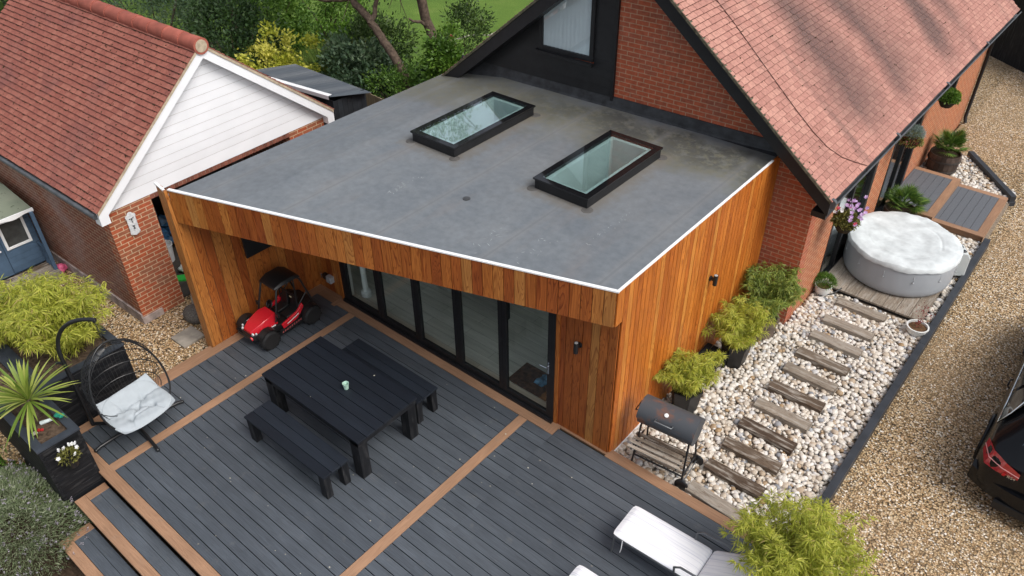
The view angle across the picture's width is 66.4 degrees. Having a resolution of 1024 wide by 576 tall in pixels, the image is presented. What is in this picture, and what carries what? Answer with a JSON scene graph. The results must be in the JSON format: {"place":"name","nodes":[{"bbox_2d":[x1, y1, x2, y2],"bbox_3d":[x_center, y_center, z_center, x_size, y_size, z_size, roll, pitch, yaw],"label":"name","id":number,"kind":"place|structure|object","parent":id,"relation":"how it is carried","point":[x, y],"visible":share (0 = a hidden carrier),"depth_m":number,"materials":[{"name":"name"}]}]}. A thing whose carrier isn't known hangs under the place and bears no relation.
{"place":"outdoors","nodes":[
{"label":"outdoors","id":0,"kind":"place"},
{"bbox_2d":[59,522,137,575],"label":"deck step","id":1,"kind":"object","parent":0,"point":[96,554],"visible":0.88,"depth_m":10.08,"materials":[{"name":"black paint"}]},
{"bbox_2d":[0,261,207,466],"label":"gravel yard","id":2,"kind":"structure","parent":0,"point":[12,453],"depth_m":13.22,"materials":[{"name":"beige gravel"}]},
{"bbox_2d":[0,442,25,483],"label":"shrub","id":3,"kind":"object","parent":2,"relation":"on","point":[3,461],"visible":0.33,"depth_m":11.16,"materials":[{"name":"green plant"}]},
{"bbox_2d":[0,182,64,286],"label":"playhouse","id":4,"kind":"object","parent":2,"relation":"on","point":[22,247],"visible":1,"depth_m":14.23,"materials":[{"name":"blue paint"}]},
{"bbox_2d":[0,245,13,280],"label":"door","id":5,"kind":"structure","parent":4,"relation":"in","point":[5,268],"depth_m":14.21,"materials":[{"name":"blue paint"}]},
{"bbox_2d":[0,216,32,250],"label":"window frame","id":6,"kind":"structure","parent":4,"relation":"in","point":[15,233],"depth_m":14.13,"materials":[{"name":"white paint"}]},
{"bbox_2d":[0,457,91,575],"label":"lavender bush","id":7,"kind":"object","parent":2,"relation":"on","point":[19,482],"visible":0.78,"depth_m":10.27,"materials":[{"name":"green plant"}]},
{"bbox_2d":[0,350,105,516],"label":"front planter","id":8,"kind":"object","parent":2,"relation":"on","point":[83,478],"visible":0.68,"depth_m":10.44,"materials":[{"name":"black wood"}]},
{"bbox_2d":[0,357,80,448],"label":"cordyline","id":9,"kind":"object","parent":8,"relation":"in","point":[23,387],"visible":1,"depth_m":10.19,"materials":[{"name":"green plant"}]},
{"bbox_2d":[39,418,51,424],"bbox_3d":[-6.183,1.772,10.401,0.164,0.072,0.060,-13,39,-16],"label":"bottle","id":10,"kind":"object","parent":8,"relation":"in","point":[45,421],"visible":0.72,"depth_m":10.38,"materials":[{"name":"white plastic"}]},
{"bbox_2d":[54,441,82,468],"bbox_3d":[-5.748,2.179,10.143,0.312,0.350,0.321,3,37,4],"label":"flower pot","id":11,"kind":"object","parent":8,"relation":"attached to","point":[68,457],"visible":1,"depth_m":10.11,"materials":[{"name":"green plant"}]},
{"bbox_2d":[56,263,67,272],"bbox_3d":[-8.468,-0.385,14.689,0.197,0.210,0.255,5,37,7],"label":"pink toy","id":12,"kind":"object","parent":2,"relation":"on","point":[62,267],"visible":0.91,"depth_m":14.63,"materials":[{"name":"plastic"}]},
{"bbox_2d":[0,284,136,426],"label":"back planter","id":13,"kind":"object","parent":2,"relation":"on","point":[72,410],"visible":0.25,"depth_m":11.42,"materials":[{"name":"black wood"}]},
{"bbox_2d":[0,267,69,348],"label":"bamboo clump","id":14,"kind":"object","parent":13,"relation":"in","point":[9,293],"visible":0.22,"depth_m":11.69,"materials":[{"name":"plant"}]},
{"bbox_2d":[0,270,115,360],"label":"bamboo clump","id":15,"kind":"object","parent":13,"relation":"in","point":[39,319],"visible":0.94,"depth_m":11.02,"materials":[{"name":"plant"}]},
{"bbox_2d":[0,0,334,323],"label":"garage","id":16,"kind":"structure","parent":2,"relation":"on","point":[110,115],"depth_m":13.14,"materials":[{"name":"brick"}]},
{"bbox_2d":[125,212,140,234],"bbox_3d":[-6.097,-1.034,12.589,0.035,0.429,0.175,26,45,31],"label":"wall plaque","id":17,"kind":"object","parent":16,"relation":"attached to","point":[131,220],"depth_m":12.59,"materials":[{"name":"white ceramic"}]},
{"bbox_2d":[154,208,173,243],"bbox_3d":[-6.804,-1.081,15.099,0.728,0.836,0.672,12,39,16],"label":"plastic sack","id":18,"kind":"object","parent":16,"relation":"in","point":[164,226],"visible":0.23,"depth_m":14.94,"materials":[{"name":"blue plastic"}]},
{"bbox_2d":[171,326,204,348],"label":"paving slab","id":19,"kind":"structure","parent":2,"relation":"on","point":[187,337],"depth_m":13.16,"materials":[{"name":"concrete"}]},
{"bbox_2d":[183,304,199,323],"bbox_3d":[-5.478,0.447,13.544,0.466,0.311,0.393,26,45,31],"label":"boulder","id":20,"kind":"object","parent":2,"relation":"on","point":[190,314],"visible":0.54,"depth_m":13.38,"materials":[{"name":"grey stone"}]},
{"bbox_2d":[79,284,754,575],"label":"timber deck","id":21,"kind":"structure","parent":2,"relation":"on","point":[269,499],"depth_m":10.49,"materials":[{"name":"grey composite decking boards"},{"name":"brown wood"}]},
{"bbox_2d":[55,317,183,451],"bbox_3d":[-5.395,1.271,10.704,1.365,2.027,1.076,-18,41,-22],"label":"hanging egg chair","id":22,"kind":"object","parent":21,"relation":"on","point":[144,399],"visible":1,"depth_m":10.95,"materials":[{"name":"black metal"}]},
{"bbox_2d":[236,267,321,350],"bbox_3d":[-3.911,0.285,12.841,0.745,1.012,1.296,26,45,31],"label":"toy buggy","id":23,"kind":"object","parent":21,"relation":"on","point":[285,311],"visible":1,"depth_m":12.79,"materials":[{"name":"red plastic"}]},
{"bbox_2d":[281,303,303,328],"bbox_3d":[-3.613,0.457,12.901,0.050,0.273,0.458,26,45,31],"label":"panel","id":24,"kind":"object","parent":23,"relation":"in","point":[294,316],"depth_m":12.90,"materials":[{"name":"red plastic"}]},
{"bbox_2d":[244,400,350,498],"bbox_3d":[-2.946,2.204,10.748,1.720,0.450,0.424,26,45,31],"label":"bench","id":25,"kind":"object","parent":21,"relation":"on","point":[321,459],"visible":1,"depth_m":10.54,"materials":[{"name":"black wood"}]},
{"bbox_2d":[262,336,418,478],"bbox_3d":[-2.441,1.667,11.200,2.060,0.750,1.072,26,45,31],"label":"picnic table","id":26,"kind":"object","parent":21,"relation":"on","point":[363,409],"visible":0.96,"depth_m":10.90,"materials":[{"name":"black wood"}]},
{"bbox_2d":[342,381,348,389],"bbox_3d":[-2.312,1.362,10.895,0.094,0.100,0.094,26,45,31],"label":"cup","id":27,"kind":"object","parent":26,"relation":"on","point":[345,384],"visible":1,"depth_m":10.89,"materials":[{"name":"white ceramic"}]},
{"bbox_2d":[148,375,592,573],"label":"leaf litter","id":28,"kind":"object","parent":21,"relation":"on","point":[395,482],"visible":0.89,"depth_m":10.62,"materials":[{"name":"brown plant"}]},
{"bbox_2d":[342,338,437,423],"bbox_3d":[-1.874,1.391,11.804,1.720,0.450,0.424,26,45,31],"label":"bench","id":29,"kind":"object","parent":21,"relation":"on","point":[419,388],"visible":0.72,"depth_m":11.59,"materials":[{"name":"black wood"}]},
{"bbox_2d":[569,565,597,575],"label":"sun lounger","id":30,"kind":"object","parent":21,"relation":"on","point":[579,570],"visible":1,"depth_m":9.00,"materials":[{"name":"white fabric"}]},
{"bbox_2d":[610,506,762,575],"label":"sun lounger","id":31,"kind":"object","parent":21,"relation":"on","point":[665,545],"visible":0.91,"depth_m":9.23,"materials":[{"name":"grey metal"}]},
{"bbox_2d":[154,55,779,451],"bbox_3d":[-0.411,-0.518,12.280,6.660,3.290,6.522,26,45,31],"label":"garden room","id":32,"kind":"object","parent":2,"relation":"on","point":[447,219],"visible":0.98,"depth_m":11.25,"materials":[{"name":"wood cladding"},{"name":"grey roofing membrane"},{"name":"glass"}]},
{"bbox_2d":[241,238,271,258],"bbox_3d":[-3.978,-0.901,12.647,0.088,0.520,0.900,26,45,31],"label":"wall screen","id":33,"kind":"object","parent":32,"relation":"attached to","point":[251,248],"depth_m":12.51,"materials":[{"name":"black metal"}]},
{"bbox_2d":[320,272,334,283],"bbox_3d":[-3.257,-0.189,13.758,0.300,0.130,0.088,26,45,31],"label":"wall light","id":34,"kind":"object","parent":32,"relation":"attached to","point":[328,278],"visible":1,"depth_m":13.70,"materials":[{"name":"black metal"}]},
{"bbox_2d":[341,262,381,318],"bbox_3d":[-2.524,-0.477,12.847,0.887,2.076,0.060,26,45,31],"label":"door leaf","id":35,"kind":"structure","parent":32,"relation":"in","point":[378,313],"depth_m":13.34,"materials":[{"name":"black paint"}]},
{"bbox_2d":[376,271,419,340],"bbox_3d":[-1.838,-0.136,12.388,0.887,2.076,0.060,26,45,31],"label":"door leaf","id":36,"kind":"structure","parent":32,"relation":"in","point":[386,318],"depth_m":12.83,"materials":[{"name":"black paint"}]},
{"bbox_2d":[413,280,459,364],"bbox_3d":[-1.152,0.205,11.929,0.887,2.076,0.060,26,45,31],"label":"door leaf","id":37,"kind":"structure","parent":32,"relation":"in","point":[456,358],"depth_m":12.30,"materials":[{"name":"black paint"}]},
{"bbox_2d":[406,91,539,160],"bbox_3d":[-0.592,-2.360,12.734,1.100,0.880,2.120,26,45,31],"label":"roof window","id":38,"kind":"structure","parent":32,"relation":"in","point":[459,130],"depth_m":12.61,"materials":[{"name":"glass"}]},
{"bbox_2d":[455,290,502,389],"bbox_3d":[-0.466,0.546,11.469,0.887,2.076,0.060,26,45,31],"label":"door leaf","id":39,"kind":"structure","parent":32,"relation":"in","point":[498,383],"depth_m":11.76,"materials":[{"name":"black paint"}]},
{"bbox_2d":[501,301,552,417],"bbox_3d":[0.198,0.902,10.990,0.887,2.076,0.127,26,45,31],"label":"door leaf","id":40,"kind":"structure","parent":32,"relation":"in","point":[505,331],"depth_m":11.23,"materials":[{"name":"black paint"}]},
{"bbox_2d":[573,341,581,353],"bbox_3d":[0.846,0.762,10.149,0.084,0.173,0.117,26,45,31],"label":"wall light","id":41,"kind":"object","parent":32,"relation":"attached to","point":[577,345],"visible":1,"depth_m":10.12,"materials":[{"name":"black metal"}]},
{"bbox_2d":[527,130,667,213],"bbox_3d":[1.270,-1.463,11.523,1.110,0.880,2.090,26,45,31],"label":"roof window","id":42,"kind":"structure","parent":32,"relation":"in","point":[596,169],"depth_m":11.45,"materials":[{"name":"glass"}]},
{"bbox_2d":[709,274,717,285],"bbox_3d":[2.926,-0.124,11.353,0.117,0.173,0.084,26,45,31],"label":"wall light","id":43,"kind":"object","parent":32,"relation":"attached to","point":[714,279],"visible":1,"depth_m":11.34,"materials":[{"name":"black metal"}]},
{"bbox_2d":[75,482,195,575],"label":"deck step","id":44,"kind":"object","parent":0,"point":[130,535],"visible":1,"depth_m":10.12,"materials":[{"name":"black paint"}]},
{"bbox_2d":[165,240,174,261],"bbox_3d":[-6.573,-0.676,14.862,0.320,0.370,0.320,26,45,31],"label":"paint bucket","id":45,"kind":"object","parent":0,"point":[169,247],"visible":0.31,"depth_m":14.84,"materials":[{"name":"white plastic"}]},
{"bbox_2d":[0,0,532,78],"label":"lawn","id":46,"kind":"structure","parent":0,"point":[505,11],"depth_m":26.78,"materials":[{"name":"green plant"}]},
{"bbox_2d":[99,0,237,54],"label":"conifer bush","id":47,"kind":"object","parent":46,"relation":"on","point":[157,10],"visible":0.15,"depth_m":21.20,"materials":[{"name":"green plant"}]},
{"bbox_2d":[130,0,277,28],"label":"hedge shrub","id":48,"kind":"object","parent":46,"relation":"on","point":[212,13],"visible":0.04,"depth_m":26.42,"materials":[{"name":"green plant"}]},
{"bbox_2d":[176,0,294,67],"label":"dark shrub","id":49,"kind":"object","parent":46,"relation":"on","point":[242,15],"visible":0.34,"depth_m":20.18,"materials":[{"name":"green plant"}]},
{"bbox_2d":[207,0,323,59],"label":"laurel shrub","id":50,"kind":"object","parent":46,"relation":"on","point":[292,6],"visible":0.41,"depth_m":22.79,"materials":[{"name":"green plant"}]},
{"bbox_2d":[234,18,323,71],"bbox_3d":[-5.984,-5.593,19.877,2.592,2.349,2.276,11,39,15],"label":"golden shrub","id":51,"kind":"object","parent":46,"relation":"on","point":[265,53],"visible":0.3,"depth_m":19.49,"materials":[{"name":"yellow plant"}]},
{"bbox_2d":[263,0,371,39],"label":"laurel shrub","id":52,"kind":"object","parent":46,"relation":"on","point":[328,8],"visible":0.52,"depth_m":24.08,"materials":[{"name":"green plant"}]},
{"bbox_2d":[311,27,407,97],"bbox_3d":[-3.873,-5.290,19.649,2.785,2.340,2.353,26,45,31],"label":"fig shrub","id":53,"kind":"object","parent":46,"relation":"on","point":[358,57],"visible":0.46,"depth_m":18.94,"materials":[{"name":"green plant"}]},
{"bbox_2d":[317,0,411,88],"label":"apple tree","id":54,"kind":"object","parent":46,"relation":"on","point":[379,34],"visible":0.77,"depth_m":18.33,"materials":[{"name":"brown plant"}]},
{"bbox_2d":[349,83,383,106],"bbox_3d":[-2.500,-3.631,18.136,4.345,1.209,0.068,30,47,34],"label":"paling fence","id":55,"kind":"object","parent":46,"relation":"on","point":[371,99],"visible":0.08,"depth_m":18.46,"materials":[{"name":"brown wood"}]},
{"bbox_2d":[316,3,426,90],"bbox_3d":[-3.756,-6.320,20.911,3.593,2.441,2.908,26,45,31],"label":"mixed shrub","id":56,"kind":"object","parent":46,"relation":"on","point":[360,25],"visible":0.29,"depth_m":20.62,"materials":[{"name":"green plant"}]},
{"bbox_2d":[353,55,424,98],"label":"fern bush","id":57,"kind":"object","parent":46,"relation":"on","point":[413,74],"visible":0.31,"depth_m":18.43,"materials":[{"name":"green plant"}]},
{"bbox_2d":[363,0,436,48],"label":"apple tree","id":58,"kind":"object","parent":46,"relation":"on","point":[425,21],"visible":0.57,"depth_m":17.88,"materials":[{"name":"brown plant"}]},
{"bbox_2d":[414,11,466,85],"bbox_3d":[-1.430,-4.616,17.709,1.525,3.321,1.606,26,45,31],"label":"bush","id":59,"kind":"object","parent":46,"relation":"on","point":[442,57],"visible":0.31,"depth_m":17.04,"materials":[{"name":"green plant"}]},
{"bbox_2d":[418,0,496,55],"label":"border shrub","id":60,"kind":"object","parent":46,"relation":"on","point":[468,16],"visible":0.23,"depth_m":19.02,"materials":[{"name":"green plant"}]},
{"bbox_2d":[0,10,603,575],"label":"ground","id":61,"kind":"structure","parent":0,"point":[70,570],"depth_m":10.44,"materials":[{"name":"soil"}]},
{"bbox_2d":[9,473,48,508],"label":"dry plants","id":62,"kind":"object","parent":61,"relation":"on","point":[30,495],"visible":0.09,"depth_m":10.97,"materials":[{"name":"green plant"}]},
{"bbox_2d":[257,64,371,124],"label":"garden shed","id":63,"kind":"structure","parent":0,"point":[342,99],"depth_m":15.86,"materials":[{"name":"black wood"}]},
{"bbox_2d":[291,36,365,81],"bbox_3d":[-4.673,-5.677,20.501,2.443,1.658,2.782,-9,38,-11],"label":"bush","id":64,"kind":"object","parent":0,"point":[309,63],"depth_m":20.26,"materials":[{"name":"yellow plant"}]},
{"bbox_2d":[509,362,546,400],"bbox_3d":[0.369,1.439,12.069,0.750,0.011,0.490,26,45,31],"label":"door mat","id":65,"kind":"object","parent":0,"point":[525,375],"depth_m":12.10,"materials":[{"name":"brown fabric"}]},
{"bbox_2d":[534,374,546,386],"bbox_3d":[0.523,1.431,11.977,0.300,0.124,0.310,26,45,31],"label":"blue cloth","id":66,"kind":"object","parent":65,"relation":"on","point":[541,381],"visible":0.51,"depth_m":11.94,"materials":[{"name":"blue fabric"}]},
{"bbox_2d":[822,55,1023,575],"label":"gravel drive","id":67,"kind":"structure","parent":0,"point":[996,73],"depth_m":11.61,"materials":[{"name":"beige gravel"}]},
{"bbox_2d":[441,0,1021,324],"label":"house","id":68,"kind":"structure","parent":67,"relation":"on","point":[869,83],"depth_m":12.63,"materials":[{"name":"red brick"}]},
{"bbox_2d":[535,0,596,67],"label":"gable window","id":69,"kind":"structure","parent":68,"relation":"in","point":[567,32],"depth_m":12.93,"materials":[{"name":"glass"}]},
{"bbox_2d":[716,0,866,171],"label":"roof cable","id":70,"kind":"object","parent":68,"relation":"on","point":[785,94],"visible":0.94,"depth_m":11.69,"materials":[{"name":"black rubber"}]},
{"bbox_2d":[829,195,868,233],"bbox_3d":[5.304,-1.191,12.391,0.566,0.626,0.616,26,45,31],"label":"hanging basket","id":71,"kind":"object","parent":68,"relation":"hanging from","point":[844,221],"visible":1,"depth_m":12.30,"materials":[{"name":"purple plant"}]},
{"bbox_2d":[819,162,878,279],"bbox_3d":[5.979,-1.357,13.879,0.090,2.380,1.780,26,45,31],"label":"patio door","id":72,"kind":"structure","parent":68,"relation":"in","point":[835,251],"depth_m":14.12,"materials":[{"name":"black paint"}]},
{"bbox_2d":[874,113,925,211],"bbox_3d":[7.694,-2.611,15.490,0.110,2.360,1.650,26,45,31],"label":"front door","id":73,"kind":"structure","parent":68,"relation":"in","point":[901,156],"depth_m":15.73,"materials":[{"name":"black paint"}]},
{"bbox_2d":[899,120,926,148],"bbox_3d":[7.232,-2.807,14.063,0.462,0.625,0.477,-2,37,-2],"label":"hanging basket","id":74,"kind":"object","parent":68,"relation":"hanging from","point":[914,138],"visible":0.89,"depth_m":14.04,"materials":[{"name":"green plant"}]},
{"bbox_2d":[938,83,961,107],"bbox_3d":[8.573,-3.819,15.311,0.503,0.625,0.496,-3,37,-4],"label":"hanging basket","id":75,"kind":"object","parent":68,"relation":"hanging from","point":[950,97],"visible":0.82,"depth_m":15.25,"materials":[{"name":"green plant"}]},
{"bbox_2d":[718,487,884,575],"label":"bamboo","id":76,"kind":"object","parent":67,"relation":"on","point":[782,546],"visible":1,"depth_m":8.42,"materials":[{"name":"plant"}]},
{"bbox_2d":[620,154,1015,516],"bbox_3d":[6.453,0.114,14.415,2.630,0.560,12.700,26,45,31],"label":"pebble bed base","id":77,"kind":"object","parent":67,"relation":"on","point":[995,223],"visible":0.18,"depth_m":12.04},
{"bbox_2d":[615,155,1015,526],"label":"pebbles","id":78,"kind":"object","parent":77,"relation":"on","point":[794,328],"visible":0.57,"depth_m":11.84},
{"bbox_2d":[627,394,704,490],"bbox_3d":[2.064,2.053,10.515,0.942,1.088,0.672,22,43,27],"label":"barbecue","id":79,"kind":"object","parent":78,"relation":"on","point":[671,420],"visible":0.98,"depth_m":10.33,"materials":[{"name":"metal"}]},
{"bbox_2d":[652,345,727,412],"bbox_3d":[2.513,1.326,11.404,1.072,1.159,1.051,18,41,23],"label":"potted bamboo","id":80,"kind":"object","parent":78,"relation":"on","point":[683,377],"visible":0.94,"depth_m":11.17,"materials":[{"name":"plant"}]},
{"bbox_2d":[695,343,729,371],"bbox_3d":[3.070,1.208,12.220,0.385,0.350,0.570,26,45,31],"label":"slatted stand","id":81,"kind":"object","parent":78,"relation":"on","point":[707,347],"visible":0.4,"depth_m":12.23,"materials":[{"name":"black wood"}]},
{"bbox_2d":[685,479,744,522],"bbox_3d":[2.672,2.843,10.290,0.827,0.155,0.211,30,47,34],"label":"sleeper","id":82,"kind":"object","parent":78,"relation":"on","point":[701,493],"visible":0.68,"depth_m":10.27,"materials":[{"name":"brown wood"}]},
{"bbox_2d":[703,458,765,499],"bbox_3d":[3.006,2.600,10.607,0.826,0.154,0.208,26,45,31],"label":"sleeper","id":83,"kind":"object","parent":78,"relation":"on","point":[735,479],"visible":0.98,"depth_m":10.55,"materials":[{"name":"brown wood"}]},
{"bbox_2d":[700,293,777,368],"bbox_3d":[3.481,0.696,12.214,1.154,1.167,1.198,6,38,9],"label":"potted bamboo","id":84,"kind":"object","parent":78,"relation":"on","point":[737,332],"visible":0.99,"depth_m":11.93,"materials":[{"name":"plant"}]},
{"bbox_2d":[721,436,782,476],"bbox_3d":[3.341,2.354,10.925,0.827,0.154,0.214,26,45,31],"label":"sleeper","id":85,"kind":"object","parent":78,"relation":"on","point":[765,463],"visible":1,"depth_m":10.87,"materials":[{"name":"brown wood"}]},
{"bbox_2d":[737,415,797,455],"bbox_3d":[3.652,2.127,11.221,0.826,0.154,0.214,27,45,31],"label":"sleeper","id":86,"kind":"object","parent":78,"relation":"on","point":[778,441],"visible":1,"depth_m":11.15,"materials":[{"name":"brown wood"}]},
{"bbox_2d":[732,262,807,340],"bbox_3d":[4.087,0.239,12.698,1.265,1.298,1.130,26,45,31],"label":"potted bamboo","id":87,"kind":"object","parent":78,"relation":"on","point":[778,294],"visible":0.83,"depth_m":12.46,"materials":[{"name":"plant"}]},
{"bbox_2d":[753,397,812,433],"bbox_3d":[3.979,1.888,11.531,0.828,0.153,0.220,26,45,31],"label":"sleeper","id":88,"kind":"object","parent":78,"relation":"on","point":[783,416],"visible":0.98,"depth_m":11.46,"materials":[{"name":"brown wood"}]},
{"bbox_2d":[768,379,825,414],"bbox_3d":[4.296,1.656,11.831,0.825,0.155,0.213,26,45,31],"label":"sleeper","id":89,"kind":"object","parent":78,"relation":"on","point":[793,395],"visible":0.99,"depth_m":11.77,"materials":[{"name":"brown wood"}]},
{"bbox_2d":[782,362,838,395],"bbox_3d":[4.621,1.421,12.138,0.831,0.152,0.212,27,45,31],"label":"sleeper","id":90,"kind":"object","parent":78,"relation":"on","point":[796,372],"visible":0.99,"depth_m":12.08,"materials":[{"name":"brown wood"}]},
{"bbox_2d":[795,347,850,379],"bbox_3d":[4.927,1.194,12.432,0.822,0.154,0.211,26,45,31],"label":"sleeper","id":91,"kind":"object","parent":78,"relation":"on","point":[816,360],"visible":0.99,"depth_m":12.38,"materials":[{"name":"brown wood"}]},
{"bbox_2d":[813,270,837,296],"bbox_3d":[5.500,-0.075,13.798,0.474,0.444,0.479,26,45,31],"label":"fern pot","id":92,"kind":"object","parent":78,"relation":"on","point":[823,288],"visible":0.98,"depth_m":13.72,"materials":[{"name":"green plant"}]},
{"bbox_2d":[809,329,863,359],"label":"sleeper","id":93,"kind":"object","parent":78,"relation":"on","point":[836,344],"visible":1,"depth_m":12.70,"materials":[{"name":"brown wood"}]},
{"bbox_2d":[822,314,875,342],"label":"sleeper","id":94,"kind":"object","parent":78,"relation":"on","point":[828,320],"visible":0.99,"depth_m":13.02,"materials":[{"name":"brown wood"}]},
{"bbox_2d":[835,297,887,322],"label":"sleeper","id":95,"kind":"object","parent":78,"relation":"on","point":[864,311],"visible":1,"depth_m":13.39,"materials":[{"name":"brown wood"}]},
{"bbox_2d":[882,182,930,214],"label":"plant","id":96,"kind":"object","parent":78,"relation":"on","point":[896,203],"visible":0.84,"depth_m":15.37,"materials":[{"name":"plant"}]},
{"bbox_2d":[906,302,935,336],"bbox_3d":[6.741,0.513,12.891,0.354,0.581,0.428,26,45,31],"label":"maple pot","id":97,"kind":"object","parent":78,"relation":"on","point":[917,328],"visible":1,"depth_m":12.93,"materials":[{"name":"white ceramic"}]},
{"bbox_2d":[925,126,970,175],"bbox_3d":[9.521,-3.033,17.123,0.995,1.067,0.961,-14,39,-16],"label":"palm barrel","id":98,"kind":"object","parent":78,"relation":"on","point":[944,159],"visible":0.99,"depth_m":17.06,"materials":[{"name":"wood"}]},
{"bbox_2d":[822,256,940,319],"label":"weathered platform","id":99,"kind":"structure","parent":77,"relation":"on","point":[851,285],"depth_m":13.71,"materials":[{"name":"brown wood"}]},
{"bbox_2d":[843,211,970,296],"bbox_3d":[7.066,-0.609,14.146,1.988,0.703,1.897,26,45,31],"label":"hot tub","id":100,"kind":"object","parent":99,"relation":"on","point":[903,254],"visible":0.99,"depth_m":13.77,"materials":[{"name":"white plastic"}]},
{"bbox_2d":[885,166,960,219],"bbox_3d":[8.609,-1.921,16.438,0.927,0.300,1.970,26,45,31],"label":"composite step","id":101,"kind":"object","parent":77,"relation":"on","point":[938,188],"visible":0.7,"depth_m":16.48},
{"bbox_2d":[932,184,1007,241],"bbox_3d":[9.372,-1.534,16.032,0.952,0.200,1.910,26,45,31],"label":"composite step","id":102,"kind":"object","parent":77,"relation":"on","point":[969,212],"visible":0.96,"depth_m":15.88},
{"bbox_2d":[812,238,990,514],"bbox_3d":[6.295,1.281,12.440,0.110,0.310,9.000,26,45,31],"label":"kerb timber","id":103,"kind":"object","parent":67,"relation":"on","point":[844,469],"visible":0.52,"depth_m":11.97,"materials":[{"name":"paint"}]},
{"bbox_2d":[823,68,1023,575],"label":"drive gravel stones","id":104,"kind":"object","parent":67,"relation":"on","point":[954,405],"visible":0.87,"depth_m":11.55,"materials":[{"name":"beige gravel"}]},
{"bbox_2d":[967,151,1016,205],"bbox_3d":[10.482,-2.385,17.194,0.150,0.330,2.057,1,37,2],"label":"kerb timber","id":105,"kind":"object","parent":67,"relation":"on","point":[980,163],"visible":0.48,"depth_m":16.96,"materials":[{"name":"paint"}]},
{"bbox_2d":[967,348,1023,521],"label":"estate car","id":106,"kind":"object","parent":67,"relation":"on","point":[996,471],"visible":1,"depth_m":10.05,"materials":[{"name":"black metal"}]},
{"bbox_2d":[986,0,1023,72],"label":"board fence","id":107,"kind":"object","parent":67,"relation":"on","point":[1008,48],"visible":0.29,"depth_m":22.32,"materials":[{"name":"black wood"}]},
{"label":"concrete path","id":108,"kind":"structure","parent":0,"visible":0},
{"bbox_2d":[177,274,185,281],"bbox_3d":[-6.083,-0.188,14.500,0.451,0.050,0.183,-6,37,-7],"label":"green toy","id":109,"kind":"object","parent":108,"relation":"on","point":[181,277],"visible":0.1,"depth_m":14.47,"materials":[{"name":"plastic"}]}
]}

